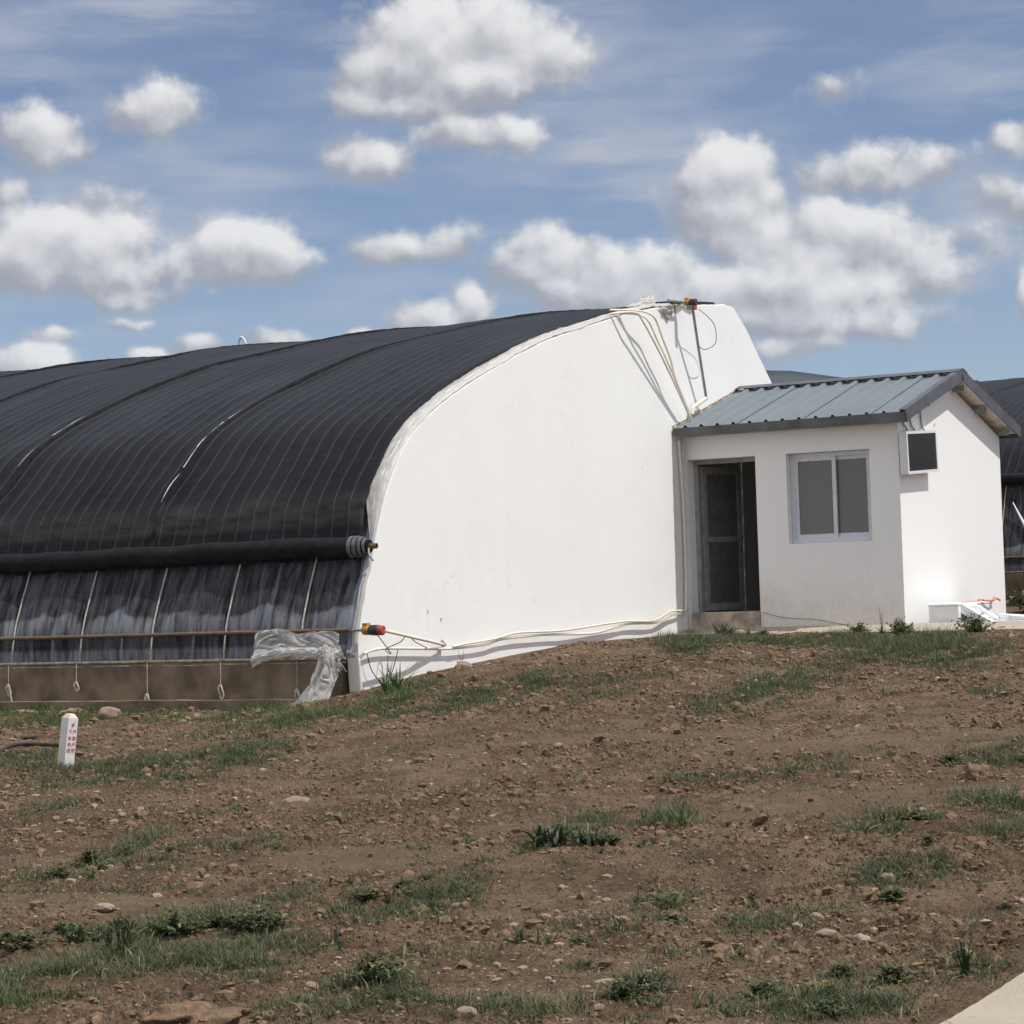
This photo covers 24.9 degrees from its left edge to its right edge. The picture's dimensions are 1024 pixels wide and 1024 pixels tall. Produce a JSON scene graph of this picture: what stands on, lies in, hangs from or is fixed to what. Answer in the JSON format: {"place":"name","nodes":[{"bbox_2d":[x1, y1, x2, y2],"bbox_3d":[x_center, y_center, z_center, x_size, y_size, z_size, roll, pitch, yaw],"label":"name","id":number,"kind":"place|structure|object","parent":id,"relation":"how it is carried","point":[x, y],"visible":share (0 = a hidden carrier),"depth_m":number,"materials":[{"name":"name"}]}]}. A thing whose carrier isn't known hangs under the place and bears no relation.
{"place":"outdoors","nodes":[
{"label":"outdoors","id":0,"kind":"place"},
{"bbox_2d":[0,676,458,1017],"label":"fresh grass","id":1,"kind":"structure","parent":0,"point":[56,718],"depth_m":23.23,"materials":[{"name":"plant"}]},
{"bbox_2d":[0,606,1023,1023],"bbox_3d":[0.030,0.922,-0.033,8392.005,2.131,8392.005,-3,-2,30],"label":"ground","id":2,"kind":"structure","parent":0,"point":[356,858],"depth_m":13.29,"materials":[{"name":"soil"}]},
{"bbox_2d":[0,929,38,942],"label":"leafy weed","id":3,"kind":"object","parent":2,"relation":"on","point":[6,934],"visible":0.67,"depth_m":10.65,"materials":[{"name":"green plant"}]},
{"bbox_2d":[0,928,54,950],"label":"leafy weed","id":4,"kind":"object","parent":2,"relation":"on","point":[26,940],"visible":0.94,"depth_m":10.53,"materials":[{"name":"green plant"}]},
{"bbox_2d":[0,742,89,752],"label":"hose","id":5,"kind":"object","parent":2,"relation":"on","point":[7,747],"visible":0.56,"depth_m":22.26,"materials":[{"name":"rubber"}]},
{"bbox_2d":[38,865,76,878],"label":"leafy weed","id":6,"kind":"object","parent":2,"relation":"on","point":[61,873],"visible":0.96,"depth_m":12.89,"materials":[{"name":"green plant"}]},
{"bbox_2d":[37,920,95,936],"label":"leafy weed","id":7,"kind":"object","parent":2,"relation":"on","point":[57,926],"visible":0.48,"depth_m":10.93,"materials":[{"name":"green plant"}]},
{"bbox_2d":[57,713,77,766],"bbox_3d":[-3.765,2.014,19.638,0.103,0.617,0.101,3,-3,43],"label":"marker post","id":8,"kind":"object","parent":2,"relation":"on","point":[68,736],"visible":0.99,"depth_m":19.61,"materials":[{"name":"white paint"}]},
{"bbox_2d":[57,708,84,716],"bbox_3d":[-4.836,2.204,25.456,0.331,0.114,0.113,-1,-2,-22],"label":"stone","id":9,"kind":"object","parent":2,"relation":"on","point":[69,710],"visible":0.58,"depth_m":25.41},
{"bbox_2d":[46,921,103,942],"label":"leafy weed","id":10,"kind":"object","parent":2,"relation":"on","point":[70,934],"visible":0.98,"depth_m":10.68,"materials":[{"name":"green plant"}]},
{"bbox_2d":[78,865,97,878],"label":"leafy weed","id":11,"kind":"object","parent":2,"relation":"on","point":[89,874],"visible":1,"depth_m":12.69,"materials":[{"name":"green plant"}]},
{"bbox_2d":[71,847,111,865],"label":"leafy weed","id":12,"kind":"object","parent":2,"relation":"on","point":[87,854],"visible":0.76,"depth_m":13.60,"materials":[{"name":"green plant"}]},
{"bbox_2d":[87,854,113,870],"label":"leafy weed","id":13,"kind":"object","parent":2,"relation":"on","point":[100,865],"visible":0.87,"depth_m":13.26,"materials":[{"name":"green plant"}]},
{"bbox_2d":[87,921,114,948],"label":"thistle","id":14,"kind":"object","parent":2,"relation":"on","point":[109,937],"visible":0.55,"depth_m":10.53,"materials":[{"name":"green plant"}]},
{"bbox_2d":[93,903,114,911],"bbox_3d":[-2.071,2.012,11.798,0.114,0.047,0.077,-2,-2,7],"label":"stone","id":15,"kind":"object","parent":2,"relation":"on","point":[104,907],"visible":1,"depth_m":11.77,"materials":[{"name":"stone"}]},
{"bbox_2d":[98,706,121,719],"bbox_3d":[-4.324,2.177,24.938,0.277,0.178,0.206,-2,-2,13],"label":"stone","id":16,"kind":"object","parent":2,"relation":"on","point":[106,711],"visible":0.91,"depth_m":24.86,"materials":[{"name":"stone"}]},
{"bbox_2d":[95,915,141,931],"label":"leafy weed","id":17,"kind":"object","parent":2,"relation":"on","point":[118,919],"visible":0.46,"depth_m":10.96,"materials":[{"name":"green plant"}]},
{"bbox_2d":[107,845,139,855],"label":"leafy weed","id":18,"kind":"object","parent":2,"relation":"on","point":[122,850],"visible":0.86,"depth_m":13.91,"materials":[{"name":"green plant"}]},
{"bbox_2d":[95,911,153,954],"bbox_3d":[-1.730,1.882,10.304,0.307,0.203,0.297,-2,-2,-7],"label":"thistle","id":19,"kind":"object","parent":2,"relation":"on","point":[128,938],"visible":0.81,"depth_m":10.33,"materials":[{"name":"green plant"}]},
{"bbox_2d":[144,905,210,936],"bbox_3d":[-1.572,1.922,10.883,0.309,0.159,0.315,-1,-2,-20],"label":"bushy weed","id":20,"kind":"object","parent":2,"relation":"on","point":[179,925],"visible":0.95,"depth_m":10.85,"materials":[{"name":"green plant"}]},
{"bbox_2d":[131,999,259,1023],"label":"earth boulder","id":21,"kind":"object","parent":2,"relation":"on","point":[185,1011],"visible":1,"depth_m":8.81,"materials":[{"name":"stone"}]},
{"bbox_2d":[194,909,238,928],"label":"leafy weed","id":22,"kind":"object","parent":2,"relation":"on","point":[215,923],"visible":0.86,"depth_m":11.04,"materials":[{"name":"green plant"}]},
{"bbox_2d":[208,914,253,930],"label":"leafy weed","id":23,"kind":"object","parent":2,"relation":"on","point":[230,923],"visible":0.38,"depth_m":11.00,"materials":[{"name":"green plant"}]},
{"bbox_2d":[222,836,245,849],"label":"weed sprout","id":24,"kind":"object","parent":2,"relation":"on","point":[236,844],"visible":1,"depth_m":13.69,"materials":[{"name":"green plant"}]},
{"bbox_2d":[227,898,298,934],"bbox_3d":[-1.169,1.898,10.904,0.321,0.172,0.327,-2,-2,9],"label":"bushy weed","id":25,"kind":"object","parent":2,"relation":"on","point":[251,921],"visible":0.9,"depth_m":10.85,"materials":[{"name":"green plant"}]},
{"bbox_2d":[283,796,309,801],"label":"stone","id":26,"kind":"object","parent":2,"relation":"on","point":[296,798],"visible":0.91,"depth_m":15.79,"materials":[{"name":"stone"}]},
{"bbox_2d":[304,981,318,990],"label":"stone","id":27,"kind":"object","parent":2,"relation":"on","point":[312,984],"visible":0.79,"depth_m":9.39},
{"bbox_2d":[327,926,344,946],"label":"leafy weed","id":28,"kind":"object","parent":2,"relation":"on","point":[335,937],"visible":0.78,"depth_m":10.50,"materials":[{"name":"green plant"}]},
{"bbox_2d":[344,883,394,900],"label":"leafy weed","id":29,"kind":"object","parent":2,"relation":"on","point":[360,894],"visible":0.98,"depth_m":11.85,"materials":[{"name":"green plant"}]},
{"bbox_2d":[327,949,413,984],"bbox_3d":[-0.540,1.849,9.371,0.318,0.163,0.362,0,-3,-43],"label":"bushy weed","id":30,"kind":"object","parent":2,"relation":"on","point":[374,968],"visible":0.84,"depth_m":9.33,"materials":[{"name":"green plant"}]},
{"bbox_2d":[371,647,390,692],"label":"tall weed","id":31,"kind":"object","parent":2,"relation":"on","point":[383,683],"visible":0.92,"depth_m":23.88,"materials":[{"name":"green plant"}]},
{"bbox_2d":[0,294,771,712],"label":"greenhouse","id":32,"kind":"object","parent":2,"relation":"on","point":[208,512],"visible":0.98,"depth_m":26.89,"materials":[{"name":"plastic"}]},
{"bbox_2d":[251,629,346,703],"bbox_3d":[-2.338,1.674,24.369,1.270,0.894,0.522,-3,-2,30],"label":"torn film","id":33,"kind":"object","parent":32,"relation":"attached to","point":[322,651],"visible":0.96,"depth_m":24.42,"materials":[{"name":"plastic"}]},
{"bbox_2d":[352,623,445,683],"bbox_3d":[-1.076,1.496,24.910,0.405,0.654,1.754,-3,-2,30],"label":"roll motor","id":34,"kind":"object","parent":32,"relation":"attached to","point":[371,630],"visible":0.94,"depth_m":24.27,"materials":[{"name":"metal"}]},
{"bbox_2d":[358,441,686,690],"bbox_3d":[0.352,0.565,27.674,0.051,3.162,7.981,-3,-2,30],"label":"conduit pipe","id":35,"kind":"object","parent":32,"relation":"attached to","point":[512,637],"visible":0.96,"depth_m":28.25,"materials":[{"name":"plastic"}]},
{"bbox_2d":[452,443,687,647],"bbox_3d":[0.842,0.292,28.502,0.074,2.528,6.152,-3,-2,29],"label":"conduit pipe","id":36,"kind":"object","parent":32,"relation":"attached to","point":[542,631],"visible":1,"depth_m":29.10,"materials":[{"name":"plastic"}]},
{"bbox_2d":[609,311,691,421],"bbox_3d":[1.887,-1.884,30.472,0.250,1.364,2.099,-3,-2,30],"label":"conduit pipe","id":37,"kind":"object","parent":32,"relation":"attached to","point":[658,350],"visible":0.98,"depth_m":30.37,"materials":[{"name":"plastic"}]},
{"bbox_2d":[609,309,691,418],"bbox_3d":[1.923,-1.915,30.476,0.232,1.381,2.052,-3,-2,33],"label":"conduit pipe","id":38,"kind":"object","parent":32,"relation":"attached to","point":[660,332],"visible":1,"depth_m":30.38,"materials":[{"name":"plastic"}]},
{"bbox_2d":[622,313,689,420],"bbox_3d":[1.966,-1.902,30.539,0.198,1.321,1.800,-3,-2,33],"label":"conduit pipe","id":39,"kind":"object","parent":32,"relation":"attached to","point":[657,340],"visible":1,"depth_m":30.46,"materials":[{"name":"plastic"}]},
{"bbox_2d":[667,298,716,414],"bbox_3d":[2.432,-2.101,31.316,0.286,1.557,1.145,-3,-2,30],"label":"roll motor","id":40,"kind":"object","parent":32,"relation":"attached to","point":[690,304],"visible":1,"depth_m":31.39,"materials":[{"name":"metal"}]},
{"bbox_2d":[378,665,418,691],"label":"tall weed","id":41,"kind":"object","parent":2,"relation":"on","point":[396,681],"visible":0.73,"depth_m":23.77,"materials":[{"name":"green plant"}]},
{"bbox_2d":[381,942,424,956],"bbox_3d":[-0.454,1.919,10.237,0.227,0.086,0.109,-3,-2,29],"label":"weed sprout","id":42,"kind":"object","parent":2,"relation":"on","point":[405,950],"visible":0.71,"depth_m":10.23,"materials":[{"name":"green plant"}]},
{"bbox_2d":[391,876,417,886],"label":"leafy weed","id":43,"kind":"object","parent":2,"relation":"on","point":[400,883],"visible":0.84,"depth_m":12.22,"materials":[{"name":"green plant"}]},
{"bbox_2d":[409,872,436,882],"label":"leafy weed","id":44,"kind":"object","parent":2,"relation":"on","point":[425,877],"visible":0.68,"depth_m":12.35,"materials":[{"name":"green plant"}]},
{"bbox_2d":[457,661,472,668],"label":"stone","id":45,"kind":"object","parent":2,"relation":"on","point":[464,664],"visible":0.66,"depth_m":25.30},
{"bbox_2d":[453,1006,477,1018],"bbox_3d":[-0.171,1.899,8.771,0.107,0.063,0.073,-3,-2,19],"label":"stone","id":46,"kind":"object","parent":2,"relation":"on","point":[462,1011],"visible":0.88,"depth_m":8.75,"materials":[{"name":"stone"}]},
{"bbox_2d":[0,618,1023,1023],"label":"grass","id":47,"kind":"structure","parent":2,"relation":"on","point":[922,642],"depth_m":12.66,"materials":[{"name":"plant"}]},
{"bbox_2d":[0,630,1023,1023],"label":"soil clods","id":48,"kind":"object","parent":2,"relation":"on","point":[226,992],"visible":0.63,"depth_m":14.87,"materials":[{"name":"soil"}]},
{"bbox_2d":[0,633,1023,1023],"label":"dry sprigs","id":49,"kind":"object","parent":2,"relation":"on","point":[826,923],"visible":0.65,"depth_m":12.81,"materials":[{"name":"brown plant"}]},
{"bbox_2d":[509,925,536,940],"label":"leafy weed","id":50,"kind":"object","parent":2,"relation":"on","point":[520,935],"visible":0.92,"depth_m":10.28,"materials":[{"name":"green plant"}]},
{"bbox_2d":[509,813,582,850],"bbox_3d":[0.190,1.815,13.153,0.407,0.197,0.470,-2,-2,-4],"label":"broadleaf weed","id":51,"kind":"object","parent":2,"relation":"on","point":[557,837],"visible":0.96,"depth_m":13.09,"materials":[{"name":"green plant"}]},
{"bbox_2d":[537,925,562,944],"bbox_3d":[0.170,1.855,10.188,0.122,0.119,0.132,-2,-2,2],"label":"weed sprout","id":52,"kind":"object","parent":2,"relation":"on","point":[547,939],"visible":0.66,"depth_m":10.19,"materials":[{"name":"green plant"}]},
{"bbox_2d":[561,934,590,945],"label":"leafy weed","id":53,"kind":"object","parent":2,"relation":"on","point":[584,939],"visible":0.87,"depth_m":10.15,"materials":[{"name":"green plant"}]},
{"bbox_2d":[562,821,614,846],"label":"broadleaf weed","id":54,"kind":"object","parent":2,"relation":"on","point":[591,839],"visible":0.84,"depth_m":13.14,"materials":[{"name":"green plant"}]},
{"bbox_2d":[596,831,625,842],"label":"leafy weed","id":55,"kind":"object","parent":2,"relation":"on","point":[616,838],"visible":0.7,"depth_m":13.19,"materials":[{"name":"green plant"}]},
{"bbox_2d":[597,910,630,936],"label":"thistle","id":56,"kind":"object","parent":2,"relation":"on","point":[615,928],"visible":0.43,"depth_m":10.44,"materials":[{"name":"green plant"}]},
{"bbox_2d":[595,973,659,999],"bbox_3d":[0.434,1.824,8.913,0.269,0.100,0.197,-3,-2,33],"label":"leafy weed","id":57,"kind":"object","parent":2,"relation":"on","point":[625,987],"visible":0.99,"depth_m":8.88,"materials":[{"name":"green plant"}]},
{"bbox_2d":[635,963,681,992],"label":"broadleaf weed","id":58,"kind":"object","parent":2,"relation":"on","point":[644,979],"visible":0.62,"depth_m":9.07,"materials":[{"name":"green plant"}]},
{"bbox_2d":[647,993,679,1007],"bbox_3d":[0.569,1.833,8.707,0.117,0.077,0.071,-2,-2,-9],"label":"weed sprout","id":59,"kind":"object","parent":2,"relation":"on","point":[659,1005],"visible":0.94,"depth_m":8.71,"materials":[{"name":"green plant"}]},
{"bbox_2d":[640,912,688,923],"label":"leafy weed","id":60,"kind":"object","parent":2,"relation":"on","point":[670,918],"visible":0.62,"depth_m":10.67,"materials":[{"name":"green plant"}]},
{"bbox_2d":[657,894,688,909],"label":"leafy weed","id":61,"kind":"object","parent":2,"relation":"on","point":[673,901],"visible":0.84,"depth_m":11.04,"materials":[{"name":"green plant"}]},
{"bbox_2d":[650,892,695,907],"bbox_3d":[0.772,1.849,11.046,0.235,0.070,0.180,-3,-3,37],"label":"weed sprout","id":62,"kind":"object","parent":2,"relation":"on","point":[666,900],"visible":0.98,"depth_m":11.06,"materials":[{"name":"green plant"}]},
{"bbox_2d":[660,801,707,827],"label":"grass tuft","id":63,"kind":"object","parent":2,"relation":"on","point":[680,821],"visible":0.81,"depth_m":13.59,"materials":[{"name":"green plant"}]},
{"bbox_2d":[688,987,721,1008],"bbox_3d":[0.721,1.830,8.743,0.132,0.084,0.134,-3,-2,26],"label":"weed sprout","id":64,"kind":"object","parent":2,"relation":"on","point":[698,1004],"visible":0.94,"depth_m":8.75,"materials":[{"name":"green plant"}]},
{"bbox_2d":[712,621,734,635],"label":"broadleaf weed","id":65,"kind":"object","parent":2,"relation":"on","point":[724,629],"visible":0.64,"depth_m":28.69,"materials":[{"name":"green plant"}]},
{"bbox_2d":[718,941,751,956],"bbox_3d":[0.944,1.840,9.798,0.154,0.074,0.074,-3,-2,21],"label":"weed sprout","id":66,"kind":"object","parent":2,"relation":"on","point":[734,953],"visible":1,"depth_m":9.79,"materials":[{"name":"green plant"}]},
{"bbox_2d":[742,893,764,907],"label":"weed sprout","id":67,"kind":"object","parent":2,"relation":"on","point":[754,900],"visible":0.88,"depth_m":11.11,"materials":[{"name":"green plant"}]},
{"bbox_2d":[726,974,792,1000],"bbox_3d":[0.971,1.811,8.836,0.229,0.108,0.273,0,-2,-36],"label":"leafy weed","id":68,"kind":"object","parent":2,"relation":"on","point":[763,990],"visible":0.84,"depth_m":8.84,"materials":[{"name":"green plant"}]},
{"bbox_2d":[797,974,822,999],"bbox_3d":[1.129,1.792,8.750,0.130,0.086,0.128,-2,-2,-10],"label":"weed sprout","id":69,"kind":"object","parent":2,"relation":"on","point":[816,986],"visible":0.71,"depth_m":8.76,"materials":[{"name":"green plant"}]},
{"bbox_2d":[808,912,823,922],"bbox_3d":[1.376,1.837,10.498,0.074,0.056,0.055,-2,-2,-4],"label":"stone","id":70,"kind":"object","parent":2,"relation":"on","point":[817,916],"visible":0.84,"depth_m":10.48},
{"bbox_2d":[813,928,836,937],"bbox_3d":[1.375,1.845,10.152,0.117,0.045,0.067,-2,-2,1],"label":"stone","id":71,"kind":"object","parent":2,"relation":"on","point":[826,932],"visible":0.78,"depth_m":10.13,"materials":[{"name":"stone"}]},
{"bbox_2d":[802,997,852,1016],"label":"leafy weed","id":72,"kind":"object","parent":2,"relation":"on","point":[826,1003],"visible":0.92,"depth_m":8.46,"materials":[{"name":"green plant"}]},
{"bbox_2d":[816,962,860,977],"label":"leafy weed","id":73,"kind":"object","parent":2,"relation":"on","point":[839,967],"visible":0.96,"depth_m":9.10,"materials":[{"name":"green plant"}]},
{"bbox_2d":[672,368,1020,628],"bbox_3d":[4.760,-0.068,32.200,3.330,3.594,4.701,-3,-2,30],"label":"hut","id":74,"kind":"object","parent":2,"relation":"on","point":[854,525],"visible":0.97,"depth_m":30.66,"materials":[{"name":"white paint"}]},
{"bbox_2d":[700,467,744,610],"bbox_3d":[2.894,0.363,31.703,0.080,1.950,0.830,-4,-3,44],"label":"door","id":75,"kind":"structure","parent":74,"relation":"in","point":[721,504],"depth_m":31.70,"materials":[{"name":"metal"}]},
{"bbox_2d":[789,449,872,543],"bbox_3d":[4.205,-0.196,30.367,1.157,1.179,0.090,-3,-2,30],"label":"window","id":76,"kind":"structure","parent":74,"relation":"in","point":[831,491],"depth_m":30.36,"materials":[{"name":"white glass"}]},
{"bbox_2d":[898,430,938,474],"bbox_3d":[5.260,-0.777,30.130,0.150,0.616,1.161,-3,-2,30],"label":"display box","id":77,"kind":"object","parent":74,"relation":"attached to","point":[918,451],"visible":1,"depth_m":29.97,"materials":[{"name":"white plastic"}]},
{"bbox_2d":[842,620,871,632],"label":"bushy weed","id":78,"kind":"object","parent":2,"relation":"on","point":[857,628],"visible":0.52,"depth_m":28.78,"materials":[{"name":"green plant"}]},
{"bbox_2d":[843,818,877,831],"bbox_3d":[1.929,1.736,12.889,0.232,0.077,0.177,-3,-2,34],"label":"weed sprout","id":79,"kind":"object","parent":2,"relation":"on","point":[866,826],"visible":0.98,"depth_m":12.87,"materials":[{"name":"green plant"}]},
{"bbox_2d":[852,933,869,943],"bbox_3d":[1.492,1.835,9.921,0.067,0.070,0.084,0,-3,-42],"label":"stone","id":80,"kind":"object","parent":2,"relation":"on","point":[862,936],"visible":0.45,"depth_m":9.91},
{"bbox_2d":[873,805,888,824],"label":"weed sprout","id":81,"kind":"object","parent":2,"relation":"on","point":[882,816],"visible":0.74,"depth_m":13.29,"materials":[{"name":"green plant"}]},
{"bbox_2d":[871,886,907,899],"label":"leafy weed","id":82,"kind":"object","parent":2,"relation":"on","point":[892,894],"visible":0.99,"depth_m":11.05,"materials":[{"name":"green plant"}]},
{"bbox_2d":[861,962,920,985],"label":"leafy weed","id":83,"kind":"object","parent":2,"relation":"on","point":[891,973],"visible":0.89,"depth_m":9.02,"materials":[{"name":"green plant"}]},
{"bbox_2d":[885,617,914,632],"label":"bushy weed","id":84,"kind":"object","parent":2,"relation":"on","point":[894,624],"visible":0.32,"depth_m":28.38,"materials":[{"name":"green plant"}]},
{"bbox_2d":[884,622,919,635],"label":"bushy weed","id":85,"kind":"object","parent":2,"relation":"on","point":[902,629],"visible":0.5,"depth_m":27.64,"materials":[{"name":"green plant"}]},
{"bbox_2d":[894,999,920,1016],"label":"weed sprout","id":86,"kind":"object","parent":2,"relation":"on","point":[908,1011],"visible":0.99,"depth_m":8.40,"materials":[{"name":"green plant"}]},
{"bbox_2d":[886,810,943,819],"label":"leafy weed","id":87,"kind":"object","parent":2,"relation":"on","point":[918,816],"visible":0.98,"depth_m":13.33,"materials":[{"name":"green plant"}]},
{"bbox_2d":[919,834,939,841],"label":"leafy weed","id":88,"kind":"object","parent":2,"relation":"on","point":[929,838],"visible":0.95,"depth_m":12.41,"materials":[{"name":"green plant"}]},
{"bbox_2d":[929,752,975,763],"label":"leafy weed","id":89,"kind":"object","parent":2,"relation":"on","point":[943,760],"visible":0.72,"depth_m":16.01,"materials":[{"name":"green plant"}]},
{"bbox_2d":[928,601,992,622],"bbox_3d":[5.890,1.343,30.424,0.412,0.315,1.692,-3,-2,26],"label":"foam box","id":90,"kind":"object","parent":2,"relation":"on","point":[941,612],"visible":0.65,"depth_m":29.69,"materials":[{"name":"plastic"}]},
{"bbox_2d":[961,596,1000,602],"bbox_3d":[6.195,1.153,30.599,0.117,0.070,1.344,-3,-2,30],"label":"orange strap","id":91,"kind":"object","parent":90,"relation":"on","point":[993,599],"visible":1,"depth_m":30.64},
{"bbox_2d":[939,928,994,980],"bbox_3d":[1.790,1.731,9.071,0.216,0.196,0.265,-3,-2,24],"label":"thistle","id":92,"kind":"object","parent":2,"relation":"on","point":[964,959],"visible":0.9,"depth_m":9.08,"materials":[{"name":"green plant"}]},
{"bbox_2d":[964,764,985,780],"bbox_3d":[2.970,1.695,14.896,0.137,0.159,0.138,-2,-2,1],"label":"rock","id":93,"kind":"object","parent":2,"relation":"on","point":[973,771],"visible":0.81,"depth_m":14.85,"materials":[{"name":"stone"}]},
{"bbox_2d":[951,612,1002,632],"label":"bushy weed","id":94,"kind":"object","parent":2,"relation":"on","point":[976,624],"visible":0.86,"depth_m":27.49,"materials":[{"name":"green plant"}]},
{"bbox_2d":[961,603,1000,620],"bbox_3d":[6.040,1.353,29.668,0.580,0.110,0.380,33,19,33],"label":"foam slab","id":95,"kind":"object","parent":2,"relation":"on","point":[967,609],"depth_m":29.71,"materials":[{"name":"plastic"}]},
{"bbox_2d":[974,377,1023,606],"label":"greenhouse","id":96,"kind":"object","parent":2,"relation":"on","point":[1006,396],"visible":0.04,"depth_m":36.43,"materials":[{"name":"plastic"}]},
{"bbox_2d":[1005,588,1023,611],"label":"bushy weed","id":97,"kind":"object","parent":2,"relation":"on","point":[1013,598],"visible":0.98,"depth_m":34.06,"materials":[{"name":"green plant"}]},
{"bbox_2d":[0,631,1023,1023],"bbox_3d":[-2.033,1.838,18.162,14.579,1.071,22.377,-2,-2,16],"label":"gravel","id":98,"kind":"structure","parent":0,"point":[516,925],"depth_m":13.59,"materials":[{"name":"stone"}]},
{"bbox_2d":[0,0,1023,380],"label":"sky","id":99,"kind":"structure","parent":0,"point":[843,177],"materials":[{"name":"blue"}]},
{"bbox_2d":[766,370,841,382],"bbox_3d":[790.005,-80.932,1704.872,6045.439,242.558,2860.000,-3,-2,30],"label":"hills","id":100,"kind":"structure","parent":0,"point":[776,376],"depth_m":2363.85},
{"bbox_2d":[684,621,1023,634],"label":"pavement","id":101,"kind":"structure","parent":0,"point":[1008,625],"depth_m":29.59,"materials":[{"name":"concrete"}]},
{"bbox_2d":[940,972,1023,1023],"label":"path","id":102,"kind":"structure","parent":0,"point":[1003,1004],"depth_m":8.26,"materials":[{"name":"concrete"}]},
{"bbox_2d":[998,613,1023,620],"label":"foam slab","id":103,"kind":"object","parent":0,"point":[1010,617],"depth_m":29.41,"materials":[{"name":"plastic"}]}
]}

